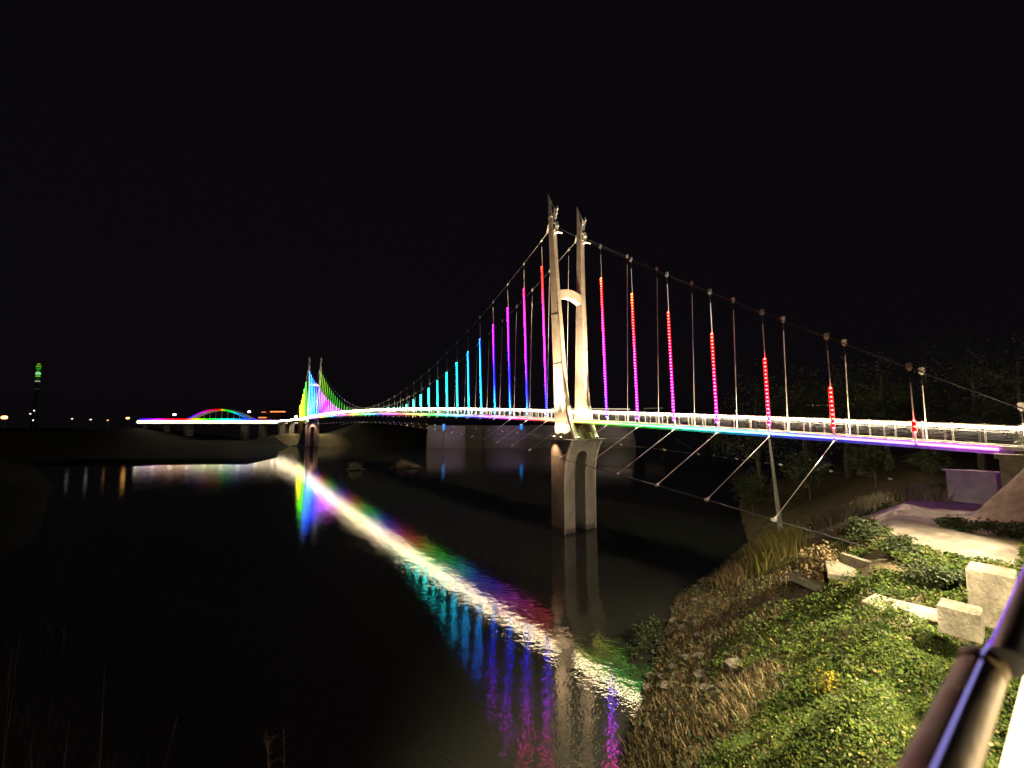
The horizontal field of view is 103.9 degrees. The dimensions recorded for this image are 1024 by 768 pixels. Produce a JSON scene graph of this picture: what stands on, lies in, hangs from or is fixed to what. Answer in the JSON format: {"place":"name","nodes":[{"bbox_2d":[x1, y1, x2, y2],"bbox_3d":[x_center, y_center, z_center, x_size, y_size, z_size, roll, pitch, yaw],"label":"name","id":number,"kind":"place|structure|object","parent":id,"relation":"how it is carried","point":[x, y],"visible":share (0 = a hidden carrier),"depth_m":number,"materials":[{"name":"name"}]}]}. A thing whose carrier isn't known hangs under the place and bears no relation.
{"place":"outdoors","nodes":[
{"label":"outdoors","id":0,"kind":"place"},
{"bbox_2d":[0,428,289,559],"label":"peninsula","id":1,"kind":"object","parent":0,"point":[25,487],"visible":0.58,"depth_m":180.75,"materials":[{"name":"soil"}]},
{"bbox_2d":[30,363,40,428],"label":"lit tower","id":2,"kind":"structure","parent":1,"relation":"on","point":[34,421],"depth_m":299.56,"materials":[{"name":"grey metal"}]},
{"bbox_2d":[133,409,297,439],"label":"arch bridge","id":3,"kind":"structure","parent":1,"relation":"on","point":[191,421],"depth_m":294.84,"materials":[{"name":"paint"}]},
{"bbox_2d":[297,424,313,445],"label":"abutment","id":4,"kind":"object","parent":1,"relation":"on","point":[301,441],"visible":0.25,"depth_m":242.08,"materials":[{"name":"concrete"}]},
{"bbox_2d":[275,433,353,445],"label":"sandy bank","id":5,"kind":"structure","parent":0,"point":[290,439],"depth_m":251.41,"materials":[{"name":"beige sand"}]},
{"bbox_2d":[292,420,533,445],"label":"shore","id":6,"kind":"structure","parent":0,"point":[368,433],"depth_m":300.28,"materials":[{"name":"soil"}]},
{"bbox_2d":[256,408,289,427],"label":"pavilion","id":7,"kind":"structure","parent":6,"relation":"on","point":[275,413],"depth_m":370.87,"materials":[{"name":"orange metal"}]},
{"bbox_2d":[278,418,304,434],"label":"approach viaduct","id":8,"kind":"object","parent":6,"relation":"on","point":[281,428],"visible":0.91,"depth_m":279.50,"materials":[{"name":"concrete"}]},
{"bbox_2d":[426,425,635,448],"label":"weir wall","id":9,"kind":"structure","parent":6,"relation":"on","point":[458,440],"depth_m":231.91,"materials":[{"name":"concrete"}]},
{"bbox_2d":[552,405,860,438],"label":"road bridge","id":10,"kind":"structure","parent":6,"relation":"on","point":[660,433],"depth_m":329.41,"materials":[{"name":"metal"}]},
{"bbox_2d":[0,420,1021,767],"bbox_3d":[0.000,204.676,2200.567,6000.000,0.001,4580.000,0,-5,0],"label":"water","id":11,"kind":"structure","parent":0,"point":[454,606],"depth_m":37.66,"materials":[{"name":"black liquid"}]},
{"bbox_2d":[347,462,364,470],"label":"grass islet","id":12,"kind":"object","parent":11,"relation":"in","point":[355,467],"depth_m":130.74,"materials":[{"name":"plant"}]},
{"bbox_2d":[389,458,422,468],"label":"grass islet","id":13,"kind":"object","parent":11,"relation":"in","point":[404,464],"depth_m":136.03,"materials":[{"name":"plant"}]},
{"bbox_2d":[297,195,1023,547],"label":"suspension bridge","id":14,"kind":"structure","parent":11,"relation":"in","point":[575,445],"depth_m":60.23,"materials":[{"name":"beige paint"}]},
{"bbox_2d":[0,0,1023,420],"label":"sky","id":15,"kind":"structure","parent":0,"point":[202,201],"materials":[{"name":"black"}]},
{"bbox_2d":[627,441,1023,767],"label":"river bank","id":16,"kind":"structure","parent":0,"point":[800,507],"depth_m":28.38,"materials":[{"name":"plant"}]},
{"bbox_2d":[0,602,113,767],"bbox_3d":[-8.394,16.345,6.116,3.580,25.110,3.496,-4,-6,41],"label":"grass","id":17,"kind":"structure","parent":16,"relation":"on","point":[5,735],"depth_m":7.08,"materials":[{"name":"brown plant"}]},
{"bbox_2d":[26,664,202,767],"bbox_3d":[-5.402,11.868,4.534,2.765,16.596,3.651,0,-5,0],"label":"grass","id":18,"kind":"structure","parent":16,"relation":"on","point":[99,752],"depth_m":5.12,"materials":[{"name":"brown plant"}]},
{"bbox_2d":[263,730,283,767],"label":"dead stem","id":19,"kind":"object","parent":16,"relation":"on","point":[268,752],"visible":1,"depth_m":3.36,"materials":[{"name":"beige plant"}]},
{"bbox_2d":[281,728,294,764],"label":"dead stem","id":20,"kind":"object","parent":16,"relation":"on","point":[283,745],"visible":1,"depth_m":3.91,"materials":[{"name":"beige plant"}]},
{"bbox_2d":[420,741,455,767],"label":"dead stem","id":21,"kind":"object","parent":16,"relation":"on","point":[440,754],"visible":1,"depth_m":3.35,"materials":[{"name":"beige plant"}]},
{"bbox_2d":[621,613,665,659],"bbox_3d":[9.541,19.037,29.716,3.777,3.318,2.812,2,-5,-18],"label":"bush","id":22,"kind":"object","parent":16,"relation":"on","point":[642,630],"visible":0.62,"depth_m":29.71,"materials":[{"name":"green plant"}]},
{"bbox_2d":[706,552,757,596],"bbox_3d":[18.677,15.492,32.485,4.204,4.211,4.680,3,-5,-27],"label":"bush","id":23,"kind":"object","parent":16,"relation":"on","point":[732,575],"visible":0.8,"depth_m":32.21,"materials":[{"name":"plant"}]},
{"bbox_2d":[641,534,860,738],"bbox_3d":[16.237,14.661,28.596,12.536,9.727,31.862,-4,-6,38],"label":"shore rubble","id":24,"kind":"object","parent":16,"relation":"on","point":[729,665],"visible":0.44,"depth_m":23.24,"materials":[{"name":"stone"}]},
{"bbox_2d":[689,364,820,499],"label":"tree","id":25,"kind":"object","parent":16,"relation":"on","point":[758,451],"visible":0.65,"depth_m":77.47,"materials":[{"name":"green plant"}]},
{"bbox_2d":[728,463,782,518],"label":"tree","id":26,"kind":"object","parent":16,"relation":"on","point":[749,485],"visible":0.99,"depth_m":63.93,"materials":[{"name":"green plant"}]},
{"bbox_2d":[738,521,811,579],"bbox_3d":[20.223,12.789,30.588,5.027,5.168,4.723,4,-6,-36],"label":"grass clump","id":27,"kind":"object","parent":16,"relation":"on","point":[779,547],"visible":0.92,"depth_m":29.82,"materials":[{"name":"green plant"}]},
{"bbox_2d":[768,439,782,530],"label":"leaning pole","id":28,"kind":"object","parent":16,"relation":"on","point":[778,509],"visible":0.83,"depth_m":53.82,"materials":[{"name":"metal"}]},
{"bbox_2d":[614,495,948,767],"bbox_3d":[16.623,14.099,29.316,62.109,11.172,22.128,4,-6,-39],"label":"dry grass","id":29,"kind":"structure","parent":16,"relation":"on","point":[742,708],"depth_m":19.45,"materials":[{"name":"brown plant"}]},
{"bbox_2d":[776,446,838,500],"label":"tree","id":30,"kind":"object","parent":16,"relation":"on","point":[799,472],"visible":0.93,"depth_m":60.73,"materials":[{"name":"green plant"}]},
{"bbox_2d":[789,572,825,590],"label":"concrete kerb","id":31,"kind":"structure","parent":16,"relation":"on","point":[811,584],"depth_m":21.27,"materials":[{"name":"grey concrete"}]},
{"bbox_2d":[747,361,871,487],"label":"tree","id":32,"kind":"object","parent":16,"relation":"on","point":[800,406],"visible":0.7,"depth_m":73.04,"materials":[{"name":"green plant"}]},
{"bbox_2d":[795,539,839,582],"bbox_3d":[16.609,9.460,21.527,2.642,2.502,2.255,3,-6,-28],"label":"bush","id":33,"kind":"object","parent":16,"relation":"on","point":[814,567],"visible":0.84,"depth_m":21.20,"materials":[{"name":"brown plant"}]},
{"bbox_2d":[811,662,843,697],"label":"bush","id":34,"kind":"object","parent":16,"relation":"on","point":[830,679],"visible":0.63,"depth_m":10.66,"materials":[{"name":"yellow plant"}]},
{"bbox_2d":[809,504,859,533],"bbox_3d":[29.305,12.390,36.479,3.980,4.108,4.625,-4,-6,37],"label":"grass clump","id":35,"kind":"object","parent":16,"relation":"on","point":[838,515],"visible":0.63,"depth_m":35.78,"materials":[{"name":"brown plant"}]},
{"bbox_2d":[800,515,874,540],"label":"kerb","id":36,"kind":"structure","parent":16,"relation":"on","point":[843,524],"depth_m":32.47,"materials":[{"name":"concrete"}]},
{"bbox_2d":[824,560,856,581],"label":"concrete slab","id":37,"kind":"structure","parent":16,"relation":"on","point":[837,569],"depth_m":19.74,"materials":[{"name":"beige concrete"}]},
{"bbox_2d":[840,553,870,567],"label":"concrete kerb","id":38,"kind":"structure","parent":37,"relation":"on","point":[852,560],"depth_m":19.97,"materials":[{"name":"beige concrete"}]},
{"bbox_2d":[679,482,1023,767],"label":"vine cover","id":39,"kind":"object","parent":16,"relation":"on","point":[866,699],"visible":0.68,"depth_m":11.26,"materials":[{"name":"green plant"}]},
{"bbox_2d":[796,347,923,478],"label":"tree","id":40,"kind":"object","parent":16,"relation":"on","point":[845,447],"visible":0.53,"depth_m":69.76,"materials":[{"name":"green plant"}]},
{"bbox_2d":[843,512,891,542],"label":"bush","id":41,"kind":"object","parent":16,"relation":"on","point":[859,528],"visible":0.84,"depth_m":22.48,"materials":[{"name":"green plant"}]},
{"bbox_2d":[842,489,898,513],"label":"grass clump","id":42,"kind":"object","parent":16,"relation":"on","point":[869,502],"visible":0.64,"depth_m":39.38,"materials":[{"name":"brown plant"}]},
{"bbox_2d":[839,444,905,487],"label":"tree","id":43,"kind":"object","parent":16,"relation":"on","point":[870,458],"visible":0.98,"depth_m":53.29,"materials":[{"name":"green plant"}]},
{"bbox_2d":[861,593,891,610],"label":"concrete slab","id":44,"kind":"structure","parent":16,"relation":"on","point":[865,602],"depth_m":14.31,"materials":[{"name":"beige concrete"}]},
{"bbox_2d":[812,340,966,470],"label":"tree","id":45,"kind":"object","parent":16,"relation":"on","point":[885,413],"visible":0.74,"depth_m":61.12,"materials":[{"name":"green plant"}]},
{"bbox_2d":[877,528,922,561],"bbox_3d":[18.178,7.581,18.839,2.054,1.456,1.545,4,-7,-42],"label":"bush","id":46,"kind":"object","parent":16,"relation":"on","point":[901,543],"visible":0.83,"depth_m":18.67,"materials":[{"name":"green plant"}]},
{"bbox_2d":[890,599,937,625],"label":"concrete slab","id":47,"kind":"structure","parent":16,"relation":"on","point":[926,612],"depth_m":13.17,"materials":[{"name":"beige concrete"}]},
{"bbox_2d":[852,330,987,453],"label":"tree","id":48,"kind":"object","parent":16,"relation":"on","point":[943,396],"visible":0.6,"depth_m":57.94,"materials":[{"name":"green plant"}]},
{"bbox_2d":[892,483,954,505],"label":"grass clump","id":49,"kind":"object","parent":16,"relation":"on","point":[924,492],"visible":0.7,"depth_m":31.79,"materials":[{"name":"brown plant"}]},
{"bbox_2d":[902,449,957,478],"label":"tree","id":50,"kind":"object","parent":16,"relation":"on","point":[931,461],"visible":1,"depth_m":46.12,"materials":[{"name":"green plant"}]},
{"bbox_2d":[895,556,966,593],"bbox_3d":[16.452,7.340,15.371,2.338,1.361,2.817,3,-6,-33],"label":"bush","id":51,"kind":"object","parent":16,"relation":"on","point":[920,573],"visible":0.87,"depth_m":15.24,"materials":[{"name":"green plant"}]},
{"bbox_2d":[906,682,1007,744],"bbox_3d":[8.583,6.412,7.880,1.334,1.274,0.978,-1,-5,16],"label":"bush","id":52,"kind":"object","parent":16,"relation":"on","point":[924,706],"visible":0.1,"depth_m":8.03,"materials":[{"name":"green plant"}]},
{"bbox_2d":[895,335,1023,470],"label":"tree","id":53,"kind":"object","parent":16,"relation":"on","point":[981,459],"visible":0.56,"depth_m":54.11,"materials":[{"name":"green plant"}]},
{"bbox_2d":[936,597,984,643],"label":"concrete block","id":54,"kind":"structure","parent":16,"relation":"on","point":[960,619],"depth_m":10.23,"materials":[{"name":"beige concrete"}]},
{"bbox_2d":[932,514,990,533],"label":"bush","id":55,"kind":"object","parent":16,"relation":"on","point":[957,524],"visible":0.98,"depth_m":22.84,"materials":[{"name":"green plant"}]},
{"bbox_2d":[942,469,1001,504],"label":"wing wall","id":56,"kind":"structure","parent":16,"relation":"on","point":[976,487],"depth_m":30.93,"materials":[{"name":"concrete"}]},
{"bbox_2d":[925,334,1023,444],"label":"tree","id":57,"kind":"object","parent":16,"relation":"on","point":[1000,377],"visible":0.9,"depth_m":47.82,"materials":[{"name":"green plant"}]},
{"bbox_2d":[961,561,1007,568],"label":"bush","id":58,"kind":"object","parent":16,"relation":"on","point":[990,563],"visible":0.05,"depth_m":16.60,"materials":[{"name":"green plant"}]},
{"bbox_2d":[965,561,1016,628],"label":"concrete block","id":59,"kind":"structure","parent":16,"relation":"on","point":[990,588],"depth_m":10.64,"materials":[{"name":"beige concrete"}]},
{"bbox_2d":[975,518,1023,539],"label":"bush","id":60,"kind":"object","parent":16,"relation":"on","point":[1011,530],"visible":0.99,"depth_m":21.80,"materials":[{"name":"green plant"}]},
{"bbox_2d":[993,453,1023,486],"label":"bridge abutment","id":61,"kind":"object","parent":16,"relation":"on","point":[1011,465],"visible":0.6,"depth_m":26.56,"materials":[{"name":"concrete"}]},
{"bbox_2d":[827,499,1020,564],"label":"path","id":62,"kind":"structure","parent":0,"point":[913,518],"depth_m":23.01,"materials":[{"name":"concrete"}]},
{"bbox_2d":[896,567,1023,767],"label":"walkway handrail","id":63,"kind":"object","parent":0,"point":[955,728],"visible":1,"depth_m":0.61,"materials":[{"name":"metal"}]},
{"bbox_2d":[962,451,1023,544],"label":"paved slope","id":64,"kind":"structure","parent":0,"point":[1005,503],"depth_m":23.91,"materials":[{"name":"beige concrete"}]}
]}

